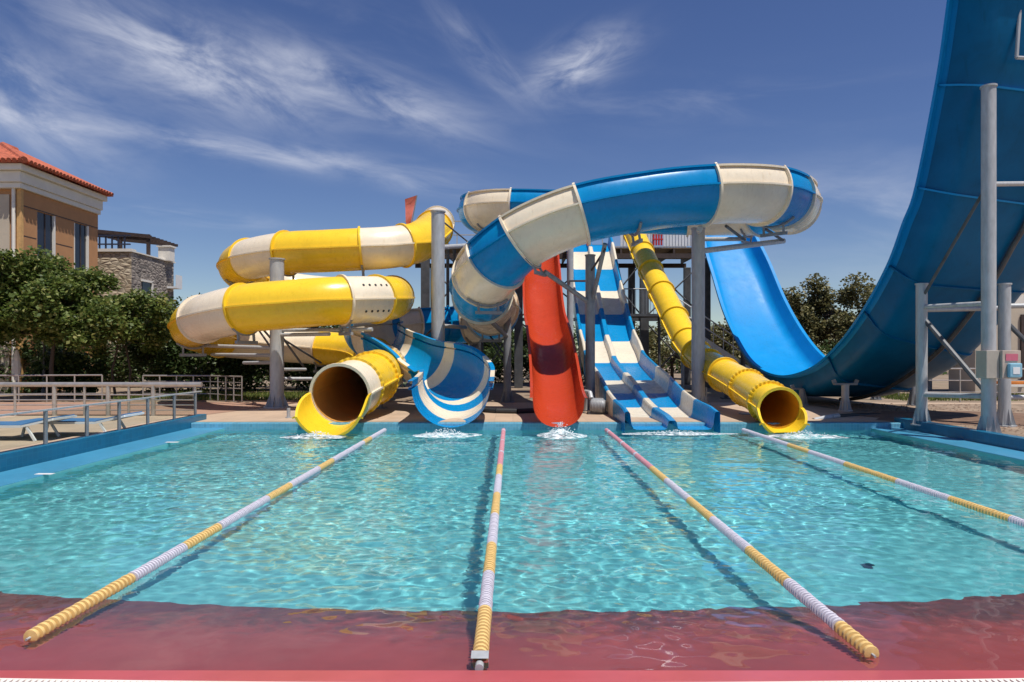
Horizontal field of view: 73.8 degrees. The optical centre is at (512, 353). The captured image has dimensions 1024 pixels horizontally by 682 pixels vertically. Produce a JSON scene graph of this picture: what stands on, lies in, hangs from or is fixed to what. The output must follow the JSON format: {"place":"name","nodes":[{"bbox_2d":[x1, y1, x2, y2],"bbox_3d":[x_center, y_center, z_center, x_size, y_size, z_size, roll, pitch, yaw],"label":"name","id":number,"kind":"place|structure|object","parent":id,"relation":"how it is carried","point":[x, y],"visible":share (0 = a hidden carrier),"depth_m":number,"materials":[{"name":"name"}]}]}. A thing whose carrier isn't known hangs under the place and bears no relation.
{"place":"outdoors","nodes":[
{"label":"outdoors","id":0,"kind":"place"},
{"bbox_2d":[0,428,223,486],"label":"ledge","id":1,"kind":"object","parent":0,"point":[29,472],"visible":0.69,"depth_m":10.34,"materials":[{"name":"blue tile"}]},
{"bbox_2d":[34,473,54,474],"bbox_3d":[-6.063,1.558,8.836,0.220,0.003,0.090,0,0,0],"label":"marker tile","id":2,"kind":"object","parent":1,"relation":"on","point":[44,473],"visible":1,"depth_m":8.85,"materials":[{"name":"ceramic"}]},
{"bbox_2d":[98,230,181,381],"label":"stone house","id":3,"kind":"structure","parent":0,"point":[131,268],"depth_m":33.43,"materials":[{"name":"grey stone"}]},
{"bbox_2d":[141,279,152,294],"bbox_3d":[-17.953,-2.975,33.500,0.087,1.250,1.000,0,0,0],"label":"window","id":4,"kind":"structure","parent":3,"relation":"in","point":[146,284],"depth_m":33.46,"materials":[{"name":"white glass"}]},
{"bbox_2d":[0,402,297,414],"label":"path","id":5,"kind":"structure","parent":0,"point":[207,408],"depth_m":17.95,"materials":[{"name":"beige concrete"}]},
{"bbox_2d":[425,210,467,340],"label":"support pillar","id":6,"kind":"structure","parent":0,"point":[438,255],"depth_m":19.15,"materials":[{"name":"metal"}]},
{"bbox_2d":[0,0,946,352],"label":"sky","id":7,"kind":"structure","parent":0,"point":[210,125],"materials":[{"name":"blue"}]},
{"bbox_2d":[462,332,512,367],"bbox_3d":[-1.671,-0.529,36.729,4.512,3.979,3.423,0,0,-20],"label":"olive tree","id":8,"kind":"object","parent":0,"point":[487,345],"visible":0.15,"depth_m":36.26,"materials":[{"name":"green plant"}]},
{"bbox_2d":[0,429,1023,669],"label":"water","id":9,"kind":"structure","parent":0,"point":[612,553],"depth_m":5.42,"materials":[{"name":"blue liquid"}]},
{"bbox_2d":[23,428,386,640],"bbox_3d":[-2.670,1.582,9.025,0.091,0.089,10.510,0,0,0],"label":"lane rope","id":10,"kind":"object","parent":9,"relation":"on","point":[43,628],"visible":0.97,"depth_m":5.15,"materials":[{"name":"plastic"}]},
{"bbox_2d":[280,430,341,438],"bbox_3d":[-3.788,1.520,12.962,1.258,0.132,0.656,0,0,0],"label":"foam","id":11,"kind":"object","parent":9,"relation":"on","point":[313,434],"visible":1,"depth_m":12.90,"materials":[{"name":"white"}]},
{"bbox_2d":[413,428,478,437],"bbox_3d":[-1.271,1.510,13.265,1.355,0.151,0.862,0,0,0],"label":"foam","id":12,"kind":"object","parent":9,"relation":"on","point":[447,434],"visible":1,"depth_m":13.15,"materials":[{"name":"white"}]},
{"bbox_2d":[471,428,505,669],"bbox_3d":[-0.183,1.582,8.860,0.091,0.089,10.840,0,0,0],"label":"lane rope","id":13,"kind":"object","parent":9,"relation":"on","point":[480,652],"visible":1,"depth_m":4.67,"materials":[{"name":"plastic"}]},
{"bbox_2d":[537,422,586,438],"bbox_3d":[0.945,1.449,13.208,0.978,0.274,1.083,0,0,0],"label":"foam","id":14,"kind":"object","parent":9,"relation":"on","point":[556,431],"visible":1,"depth_m":13.09,"materials":[{"name":"white"}]},
{"bbox_2d":[622,429,735,434],"bbox_3d":[3.321,1.542,13.496,2.351,0.089,0.537,0,0,0],"label":"foam","id":15,"kind":"object","parent":9,"relation":"on","point":[680,433],"visible":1,"depth_m":13.46,"materials":[{"name":"white"}]},
{"bbox_2d":[604,428,878,657],"bbox_3d":[1.910,1.582,8.920,0.091,0.089,10.720,0,0,0],"label":"lane rope","id":16,"kind":"object","parent":9,"relation":"on","point":[840,627],"visible":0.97,"depth_m":4.86,"materials":[{"name":"plastic"}]},
{"bbox_2d":[769,430,842,438],"bbox_3d":[5.589,1.522,13.058,1.506,0.128,0.845,0,0,0],"label":"foam","id":17,"kind":"object","parent":9,"relation":"on","point":[797,436],"visible":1,"depth_m":12.97,"materials":[{"name":"white"}]},
{"bbox_2d":[740,428,1023,526],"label":"lane rope","id":18,"kind":"object","parent":9,"relation":"on","point":[1016,520],"visible":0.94,"depth_m":8.16,"materials":[{"name":"plastic"}]},
{"bbox_2d":[0,670,1023,681],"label":"pool edge","id":19,"kind":"object","parent":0,"point":[512,675],"visible":1,"depth_m":3.35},
{"bbox_2d":[0,678,1023,681],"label":"overflow grating","id":20,"kind":"object","parent":19,"relation":"on","point":[90,680],"visible":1,"depth_m":3.24,"materials":[{"name":"white plastic"}]},
{"bbox_2d":[0,403,1023,451],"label":"paving","id":21,"kind":"structure","parent":0,"point":[10,438],"depth_m":15.24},
{"bbox_2d":[0,414,76,440],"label":"sun lounger","id":22,"kind":"object","parent":21,"relation":"on","point":[12,424],"visible":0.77,"depth_m":11.34,"materials":[{"name":"white plastic"}]},
{"bbox_2d":[20,411,143,436],"bbox_3d":[-7.735,1.255,12.200,1.965,0.408,0.635,0,0,0],"label":"sun lounger","id":23,"kind":"object","parent":21,"relation":"on","point":[82,420],"visible":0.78,"depth_m":11.92,"materials":[{"name":"white plastic"}]},
{"bbox_2d":[0,382,202,415],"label":"steel railing","id":24,"kind":"object","parent":21,"relation":"on","point":[108,394],"visible":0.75,"depth_m":15.87,"materials":[{"name":"grey metal"}]},
{"bbox_2d":[285,408,291,417],"bbox_3d":[-5.063,1.340,15.400,0.140,0.220,0.140,0,0,0],"label":"bollard","id":25,"kind":"object","parent":21,"relation":"on","point":[288,412],"visible":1,"depth_m":15.36,"materials":[{"name":"metal"}]},
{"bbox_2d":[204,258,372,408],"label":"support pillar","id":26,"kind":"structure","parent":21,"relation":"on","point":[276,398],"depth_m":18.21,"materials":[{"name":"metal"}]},
{"bbox_2d":[482,408,534,413],"bbox_3d":[-0.226,1.400,16.703,1.507,0.133,0.416,0,0,12],"label":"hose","id":27,"kind":"object","parent":21,"relation":"on","point":[508,410],"visible":0.78,"depth_m":16.54,"materials":[{"name":"black rubber"}]},
{"bbox_2d":[523,255,587,426],"bbox_3d":[0.930,-1.945,21.325,1.280,6.880,14.950,0,0,0],"label":"red slide","id":28,"kind":"object","parent":21,"relation":"on","point":[557,393],"visible":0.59,"depth_m":17.48,"materials":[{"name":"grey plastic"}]},
{"bbox_2d":[543,243,606,409],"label":"support pillar","id":29,"kind":"structure","parent":21,"relation":"on","point":[591,280],"depth_m":17.64,"materials":[{"name":"grey metal"}]},
{"bbox_2d":[342,162,822,427],"bbox_3d":[1.214,-2.410,20.447,13.825,7.958,14.339,0,0,36],"label":"open flume slide","id":30,"kind":"object","parent":29,"relation":"on","point":[513,242],"visible":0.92,"depth_m":16.58,"materials":[{"name":"blue plastic"}]},
{"bbox_2d":[583,390,607,413],"bbox_3d":[2.011,1.171,16.593,0.560,0.557,0.925,0,0,0],"label":"water pump","id":31,"kind":"object","parent":21,"relation":"on","point":[597,405],"visible":0.98,"depth_m":16.25,"materials":[{"name":"grey paint"}]},
{"bbox_2d":[690,225,785,404],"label":"support pillar","id":32,"kind":"structure","parent":21,"relation":"on","point":[699,250],"depth_m":18.16,"materials":[{"name":"metal"}]},
{"bbox_2d":[790,384,808,405],"bbox_3d":[8.146,1.156,19.200,0.340,0.589,0.642,0,0,-66],"label":"support post","id":33,"kind":"object","parent":21,"relation":"on","point":[802,395],"visible":0.77,"depth_m":19.13,"materials":[{"name":"grey metal"}]},
{"bbox_2d":[910,283,997,425],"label":"support pillar","id":34,"kind":"structure","parent":21,"relation":"on","point":[923,325],"depth_m":13.70,"materials":[{"name":"metal"}]},
{"bbox_2d":[928,368,1023,401],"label":"steel railing","id":35,"kind":"object","parent":21,"relation":"on","point":[959,380],"visible":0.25,"depth_m":20.33,"materials":[{"name":"grey metal"}]},
{"bbox_2d":[0,354,1023,402],"bbox_3d":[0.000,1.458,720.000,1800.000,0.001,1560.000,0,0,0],"label":"ground","id":36,"kind":"structure","parent":0,"point":[404,395],"depth_m":23.73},
{"bbox_2d":[12,349,21,398],"bbox_3d":[-15.630,0.650,21.500,0.252,1.600,0.256,0,0,0],"label":"folded parasol","id":37,"kind":"object","parent":36,"relation":"on","point":[16,367],"visible":0.88,"depth_m":21.43,"materials":[{"name":"beige fabric"}]},
{"bbox_2d":[0,335,62,393],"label":"shrub","id":38,"kind":"object","parent":36,"relation":"on","point":[28,354],"visible":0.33,"depth_m":24.83,"materials":[{"name":"green plant"}]},
{"bbox_2d":[0,248,79,348],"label":"leafy tree","id":39,"kind":"object","parent":36,"relation":"on","point":[46,337],"visible":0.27,"depth_m":20.59,"materials":[{"name":"green plant"}]},
{"bbox_2d":[41,341,45,396],"bbox_3d":[-15.799,0.270,23.000,0.380,2.360,0.329,0,0,0],"label":"lamp post","id":40,"kind":"object","parent":36,"relation":"on","point":[43,389],"visible":0.37,"depth_m":22.96,"materials":[{"name":"metal"}]},
{"bbox_2d":[0,374,102,401],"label":"steel railing","id":41,"kind":"object","parent":36,"relation":"on","point":[75,375],"visible":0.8,"depth_m":20.44,"materials":[{"name":"grey metal"}]},
{"bbox_2d":[0,142,113,392],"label":"villa","id":42,"kind":"object","parent":36,"relation":"on","point":[49,207],"visible":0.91,"depth_m":26.12,"materials":[{"name":"beige paint"}]},
{"bbox_2d":[37,212,55,258],"bbox_3d":[-17.939,-4.335,26.225,0.118,2.070,0.990,0,0,0],"label":"window","id":43,"kind":"structure","parent":42,"relation":"in","point":[46,224],"depth_m":26.30,"materials":[{"name":"white glass"}]},
{"bbox_2d":[74,223,88,270],"bbox_3d":[-17.939,-4.335,28.385,0.118,2.070,0.870,0,0,0],"label":"window","id":44,"kind":"structure","parent":42,"relation":"in","point":[81,233],"depth_m":28.43,"materials":[{"name":"white glass"}]},
{"bbox_2d":[22,341,114,396],"bbox_3d":[-15.388,0.655,23.698,2.869,2.304,2.374,0,0,0],"label":"shrub","id":45,"kind":"object","parent":36,"relation":"on","point":[66,362],"visible":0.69,"depth_m":23.12,"materials":[{"name":"green plant"}]},
{"bbox_2d":[0,245,145,398],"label":"leafy tree","id":46,"kind":"object","parent":36,"relation":"on","point":[47,295],"visible":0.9,"depth_m":20.72,"materials":[{"name":"green plant"}]},
{"bbox_2d":[0,414,206,471],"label":"pool side wall","id":47,"kind":"structure","parent":36,"relation":"on","point":[25,456],"depth_m":10.86,"materials":[{"name":"blue tile"}]},
{"bbox_2d":[0,391,201,449],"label":"steel railing","id":48,"kind":"object","parent":47,"relation":"on","point":[45,426],"visible":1,"depth_m":11.25,"materials":[{"name":"silver metal"}]},
{"bbox_2d":[60,288,175,396],"bbox_3d":[-12.884,-0.345,22.478,3.288,3.603,3.076,0,0,-39],"label":"young tree","id":49,"kind":"object","parent":36,"relation":"on","point":[156,330],"visible":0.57,"depth_m":22.43,"materials":[{"name":"green plant"}]},
{"bbox_2d":[107,286,206,391],"bbox_3d":[-13.039,-0.493,24.999,3.628,3.947,2.135,0,0,11],"label":"shrub","id":50,"kind":"object","parent":36,"relation":"on","point":[167,363],"visible":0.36,"depth_m":24.57,"materials":[{"name":"green plant"}]},
{"bbox_2d":[138,292,244,391],"bbox_3d":[-12.319,-0.182,25.994,3.928,4.283,2.278,0,0,8],"label":"shrub","id":51,"kind":"object","parent":36,"relation":"on","point":[208,358],"visible":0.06,"depth_m":25.84,"materials":[{"name":"green plant"}]},
{"bbox_2d":[142,375,242,401],"bbox_3d":[-9.793,1.058,21.098,3.682,0.784,0.459,0,0,16],"label":"steel railing","id":52,"kind":"object","parent":36,"relation":"on","point":[225,387],"visible":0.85,"depth_m":21.18,"materials":[{"name":"grey metal"}]},
{"bbox_2d":[183,352,263,390],"bbox_3d":[-11.316,-0.099,26.583,3.747,3.944,2.382,0,0,0],"label":"shrub","id":53,"kind":"object","parent":36,"relation":"on","point":[237,362],"visible":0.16,"depth_m":26.47,"materials":[{"name":"green plant"}]},
{"bbox_2d":[209,357,285,390],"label":"shrub","id":54,"kind":"object","parent":36,"relation":"on","point":[258,376],"visible":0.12,"depth_m":26.37,"materials":[{"name":"green plant"}]},
{"bbox_2d":[95,341,410,387],"bbox_3d":[-13.006,0.473,29.618,17.601,2.889,1.758,0,0,0],"label":"hedge","id":55,"kind":"object","parent":36,"relation":"on","point":[120,372],"visible":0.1,"depth_m":29.45,"materials":[{"name":"green plant"}]},
{"bbox_2d":[257,326,337,389],"bbox_3d":[-8.654,0.044,27.438,3.655,3.513,2.618,0,0,0],"label":"shrub","id":56,"kind":"object","parent":36,"relation":"on","point":[295,365],"visible":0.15,"depth_m":26.78,"materials":[{"name":"green plant"}]},
{"bbox_2d":[167,206,454,435],"bbox_3d":[-6.397,-2.029,20.154,8.711,7.421,13.520,0,0,0],"label":"spiral tube slide","id":57,"kind":"object","parent":36,"relation":"on","point":[352,388],"visible":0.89,"depth_m":17.66,"materials":[{"name":"yellow plastic"}]},
{"bbox_2d":[405,195,417,223],"bbox_3d":[-3.219,-4.459,21.603,0.402,1.108,0.122,0,0,0],"label":"flag","id":58,"kind":"object","parent":57,"relation":"attached to","point":[410,202],"visible":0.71,"depth_m":21.61,"materials":[{"name":"red fabric"}]},
{"bbox_2d":[288,325,338,389],"bbox_3d":[-7.574,-0.077,27.918,3.481,3.509,2.156,0,0,0],"label":"shrub","id":59,"kind":"object","parent":36,"relation":"on","point":[305,382],"visible":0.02,"depth_m":27.42,"materials":[{"name":"green plant"}]},
{"bbox_2d":[446,249,448,306],"bbox_3d":[-2.464,-1.352,25.800,0.300,5.603,0.300,0,0,0],"label":"prop pole","id":60,"kind":"object","parent":36,"relation":"on","point":[447,278],"visible":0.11,"depth_m":25.75,"materials":[{"name":"metal"}]},
{"bbox_2d":[453,249,455,263],"bbox_3d":[-2.286,-1.307,26.600,0.300,5.514,0.300,0,0,0],"label":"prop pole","id":61,"kind":"object","parent":36,"relation":"on","point":[454,254],"visible":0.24,"depth_m":26.55,"materials":[{"name":"metal"}]},
{"bbox_2d":[490,317,514,402],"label":"support pillar","id":62,"kind":"structure","parent":36,"relation":"on","point":[507,395],"depth_m":20.20,"materials":[{"name":"grey metal"}]},
{"bbox_2d":[500,328,577,360],"bbox_3d":[1.367,-0.048,38.807,4.897,2.997,2.936,0,0,0],"label":"olive tree","id":63,"kind":"object","parent":36,"relation":"on","point":[524,338],"visible":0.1,"depth_m":38.51,"materials":[{"name":"green plant"}]},
{"bbox_2d":[191,422,901,430],"bbox_3d":[0.700,1.558,14.424,14.900,0.205,0.252,0,0,0],"label":"pool rim","id":64,"kind":"object","parent":36,"relation":"on","point":[366,426],"visible":0.51,"depth_m":14.30,"materials":[{"name":"blue tile"}]},
{"bbox_2d":[468,343,653,382],"bbox_3d":[1.945,0.569,33.983,10.458,2.522,1.702,0,0,0],"label":"hedge","id":65,"kind":"object","parent":36,"relation":"on","point":[496,362],"visible":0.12,"depth_m":33.89,"materials":[{"name":"green plant"}]},
{"bbox_2d":[567,248,573,337],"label":"support pillar","id":66,"kind":"structure","parent":36,"relation":"on","point":[570,276],"depth_m":22.41,"materials":[{"name":"metal"}]},
{"bbox_2d":[258,326,946,374],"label":"wood","id":67,"kind":"object","parent":36,"relation":"on","point":[677,365],"depth_m":51.02,"materials":[{"name":"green plant"}]},
{"bbox_2d":[566,237,719,431],"bbox_3d":[3.240,-1.614,21.525,1.940,6.923,15.350,0,0,0],"label":"two lane slide","id":68,"kind":"object","parent":36,"relation":"on","point":[632,379],"visible":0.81,"depth_m":21.16,"materials":[{"name":"blue plastic"}]},
{"bbox_2d":[635,322,665,362],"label":"olive tree","id":69,"kind":"object","parent":36,"relation":"on","point":[651,344],"visible":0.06,"depth_m":37.20,"materials":[{"name":"green plant"}]},
{"bbox_2d":[649,322,680,378],"bbox_3d":[9.193,-0.347,39.014,4.170,3.600,3.704,0,0,0],"label":"olive tree","id":70,"kind":"object","parent":36,"relation":"on","point":[666,353],"visible":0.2,"depth_m":38.30,"materials":[{"name":"green plant"}]},
{"bbox_2d":[624,288,749,368],"bbox_3d":[6.828,-0.586,28.047,7.656,4.072,1.305,0,0,0],"label":"stair flight","id":71,"kind":"object","parent":36,"relation":"on","point":[723,352],"visible":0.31,"depth_m":27.55,"materials":[{"name":"metal"}]},
{"bbox_2d":[677,317,740,362],"bbox_3d":[11.629,-0.265,37.982,4.889,3.433,3.643,0,0,0],"label":"olive tree","id":72,"kind":"object","parent":36,"relation":"on","point":[728,337],"visible":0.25,"depth_m":37.21,"materials":[{"name":"green plant"}]},
{"bbox_2d":[623,234,809,432],"bbox_3d":[5.266,-1.728,20.565,1.196,6.828,13.893,0,0,-2],"label":"straight tube slide","id":73,"kind":"object","parent":36,"relation":"on","point":[759,396],"visible":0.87,"depth_m":17.48,"materials":[{"name":"yellow plastic"}]},
{"bbox_2d":[720,393,730,398],"bbox_3d":[6.873,0.905,22.000,0.300,1.090,0.300,0,0,0],"label":"prop pole","id":74,"kind":"object","parent":36,"relation":"on","point":[725,396],"visible":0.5,"depth_m":21.95,"materials":[{"name":"metal"}]},
{"bbox_2d":[727,340,746,364],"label":"olive tree","id":75,"kind":"object","parent":36,"relation":"on","point":[735,349],"visible":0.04,"depth_m":39.49,"materials":[{"name":"green plant"}]},
{"bbox_2d":[748,340,835,365],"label":"hedge","id":76,"kind":"object","parent":36,"relation":"on","point":[827,349],"visible":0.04,"depth_m":31.52,"materials":[{"name":"green plant"}]},
{"bbox_2d":[782,288,827,341],"bbox_3d":[14.615,-1.044,35.935,3.385,4.995,2.962,0,0,-12],"label":"olive tree","id":77,"kind":"object","parent":36,"relation":"on","point":[815,318],"visible":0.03,"depth_m":35.29,"materials":[{"name":"green plant"}]},
{"bbox_2d":[812,413,839,418],"bbox_3d":[7.067,1.451,15.310,0.948,0.178,0.213,0,0,-33],"label":"ground pipe","id":78,"kind":"object","parent":36,"relation":"on","point":[831,416],"visible":0.69,"depth_m":15.22,"materials":[{"name":"metal"}]},
{"bbox_2d":[784,271,875,349],"bbox_3d":[16.000,-1.295,34.024,4.606,5.497,3.970,0,0,40],"label":"olive tree","id":79,"kind":"object","parent":36,"relation":"on","point":[820,298],"visible":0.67,"depth_m":33.72,"materials":[{"name":"green plant"}]},
{"bbox_2d":[830,282,874,316],"bbox_3d":[18.475,-1.159,34.742,4.383,5.242,3.338,0,0,-18],"label":"olive tree","id":80,"kind":"object","parent":36,"relation":"on","point":[837,309],"visible":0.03,"depth_m":34.51,"materials":[{"name":"green plant"}]},
{"bbox_2d":[840,413,880,416],"bbox_3d":[8.092,1.447,15.956,1.510,0.137,0.112,0,0,-28],"label":"ground pipe","id":81,"kind":"object","parent":36,"relation":"on","point":[849,414],"visible":0.55,"depth_m":15.82,"materials":[{"name":"black rubber"}]},
{"bbox_2d":[705,0,1023,400],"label":"half pipe slide","id":82,"kind":"object","parent":36,"relation":"on","point":[873,351],"visible":0.79,"depth_m":14.04,"materials":[{"name":"plastic"}]},
{"bbox_2d":[1014,10,1023,59],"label":"pipe bracket","id":83,"kind":"object","parent":82,"relation":"attached to","point":[1017,44],"visible":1,"depth_m":12.18,"materials":[{"name":"metal"}]},
{"bbox_2d":[870,396,881,399],"bbox_3d":[11.439,1.056,21.500,0.642,0.789,0.340,0,0,24],"label":"support post","id":84,"kind":"object","parent":36,"relation":"on","point":[875,398],"visible":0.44,"depth_m":21.41,"materials":[{"name":"grey metal"}]},
{"bbox_2d":[894,417,1023,450],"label":"pool side wall","id":85,"kind":"structure","parent":36,"relation":"on","point":[1013,442],"depth_m":12.27,"materials":[{"name":"blue tile"}]},
{"bbox_2d":[928,293,1023,393],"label":"house","id":86,"kind":"structure","parent":36,"relation":"on","point":[1017,320],"depth_m":24.50,"materials":[{"name":"beige paint"}]},
{"bbox_2d":[1020,314,1023,379],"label":"window","id":87,"kind":"structure","parent":86,"relation":"in","point":[1022,315],"depth_m":24.42,"materials":[{"name":"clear glass"}]},
{"bbox_2d":[997,381,1023,395],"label":"orange cushion bench","id":88,"kind":"object","parent":36,"relation":"on","point":[1017,383],"visible":0.1,"depth_m":21.75,"materials":[{"name":"white paint"}]},
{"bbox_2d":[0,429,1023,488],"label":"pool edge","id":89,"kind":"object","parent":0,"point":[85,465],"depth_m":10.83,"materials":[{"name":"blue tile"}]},
{"bbox_2d":[404,221,710,387],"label":"slide tower","id":90,"kind":"structure","parent":0,"point":[673,247],"depth_m":28.89,"materials":[{"name":"grey metal"}]},
{"bbox_2d":[97,390,1023,400],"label":"grass","id":91,"kind":"structure","parent":0,"point":[257,395],"depth_m":22.19,"materials":[{"name":"green plant"}]},
{"bbox_2d":[809,403,1023,436],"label":"dirt","id":92,"kind":"structure","parent":0,"point":[1019,407],"depth_m":17.96,"materials":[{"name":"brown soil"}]},
{"bbox_2d":[831,379,858,411],"bbox_3d":[8.377,1.044,17.200,0.340,0.812,0.642,0,0,-66],"label":"support post","id":93,"kind":"object","parent":92,"relation":"on","point":[845,405],"visible":1,"depth_m":17.13,"materials":[{"name":"metal"}]},
{"bbox_2d":[906,386,915,405],"bbox_3d":[11.146,1.060,19.000,0.340,0.781,0.642,0,0,-66],"label":"support post","id":94,"kind":"object","parent":92,"relation":"on","point":[912,397],"visible":0.4,"depth_m":18.93,"materials":[{"name":"grey metal"}]},
{"bbox_2d":[859,411,1023,426],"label":"soil patch","id":95,"kind":"object","parent":92,"relation":"on","point":[960,417],"visible":0.59,"depth_m":15.12,"materials":[{"name":"brown soil"}]},
{"bbox_2d":[997,283,1023,426],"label":"support pillar","id":96,"kind":"structure","parent":95,"relation":"on","point":[1005,416],"depth_m":13.51,"materials":[{"name":"metal"}]},
{"bbox_2d":[924,83,1023,432],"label":"support pillar","id":97,"kind":"structure","parent":92,"relation":"on","point":[988,419],"depth_m":12.07,"materials":[{"name":"metal"}]},
{"bbox_2d":[976,350,1021,378],"bbox_3d":[8.544,0.191,12.005,0.643,0.490,0.342,0,0,24],"label":"control box","id":98,"kind":"object","parent":97,"relation":"attached to","point":[1004,364],"visible":1,"depth_m":11.93,"materials":[{"name":"beige metal"}]},
{"bbox_2d":[1013,367,1019,373],"bbox_3d":[8.699,0.296,11.786,0.120,0.120,0.006,0,0,0],"label":"dispenser window","id":99,"kind":"structure","parent":98,"relation":"in","point":[1016,370],"depth_m":11.78,"materials":[{"name":"white plastic"}]},
{"bbox_2d":[871,428,1023,459],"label":"ledge","id":100,"kind":"object","parent":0,"point":[1000,451],"visible":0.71,"depth_m":11.86,"materials":[{"name":"blue tile"}]}
]}

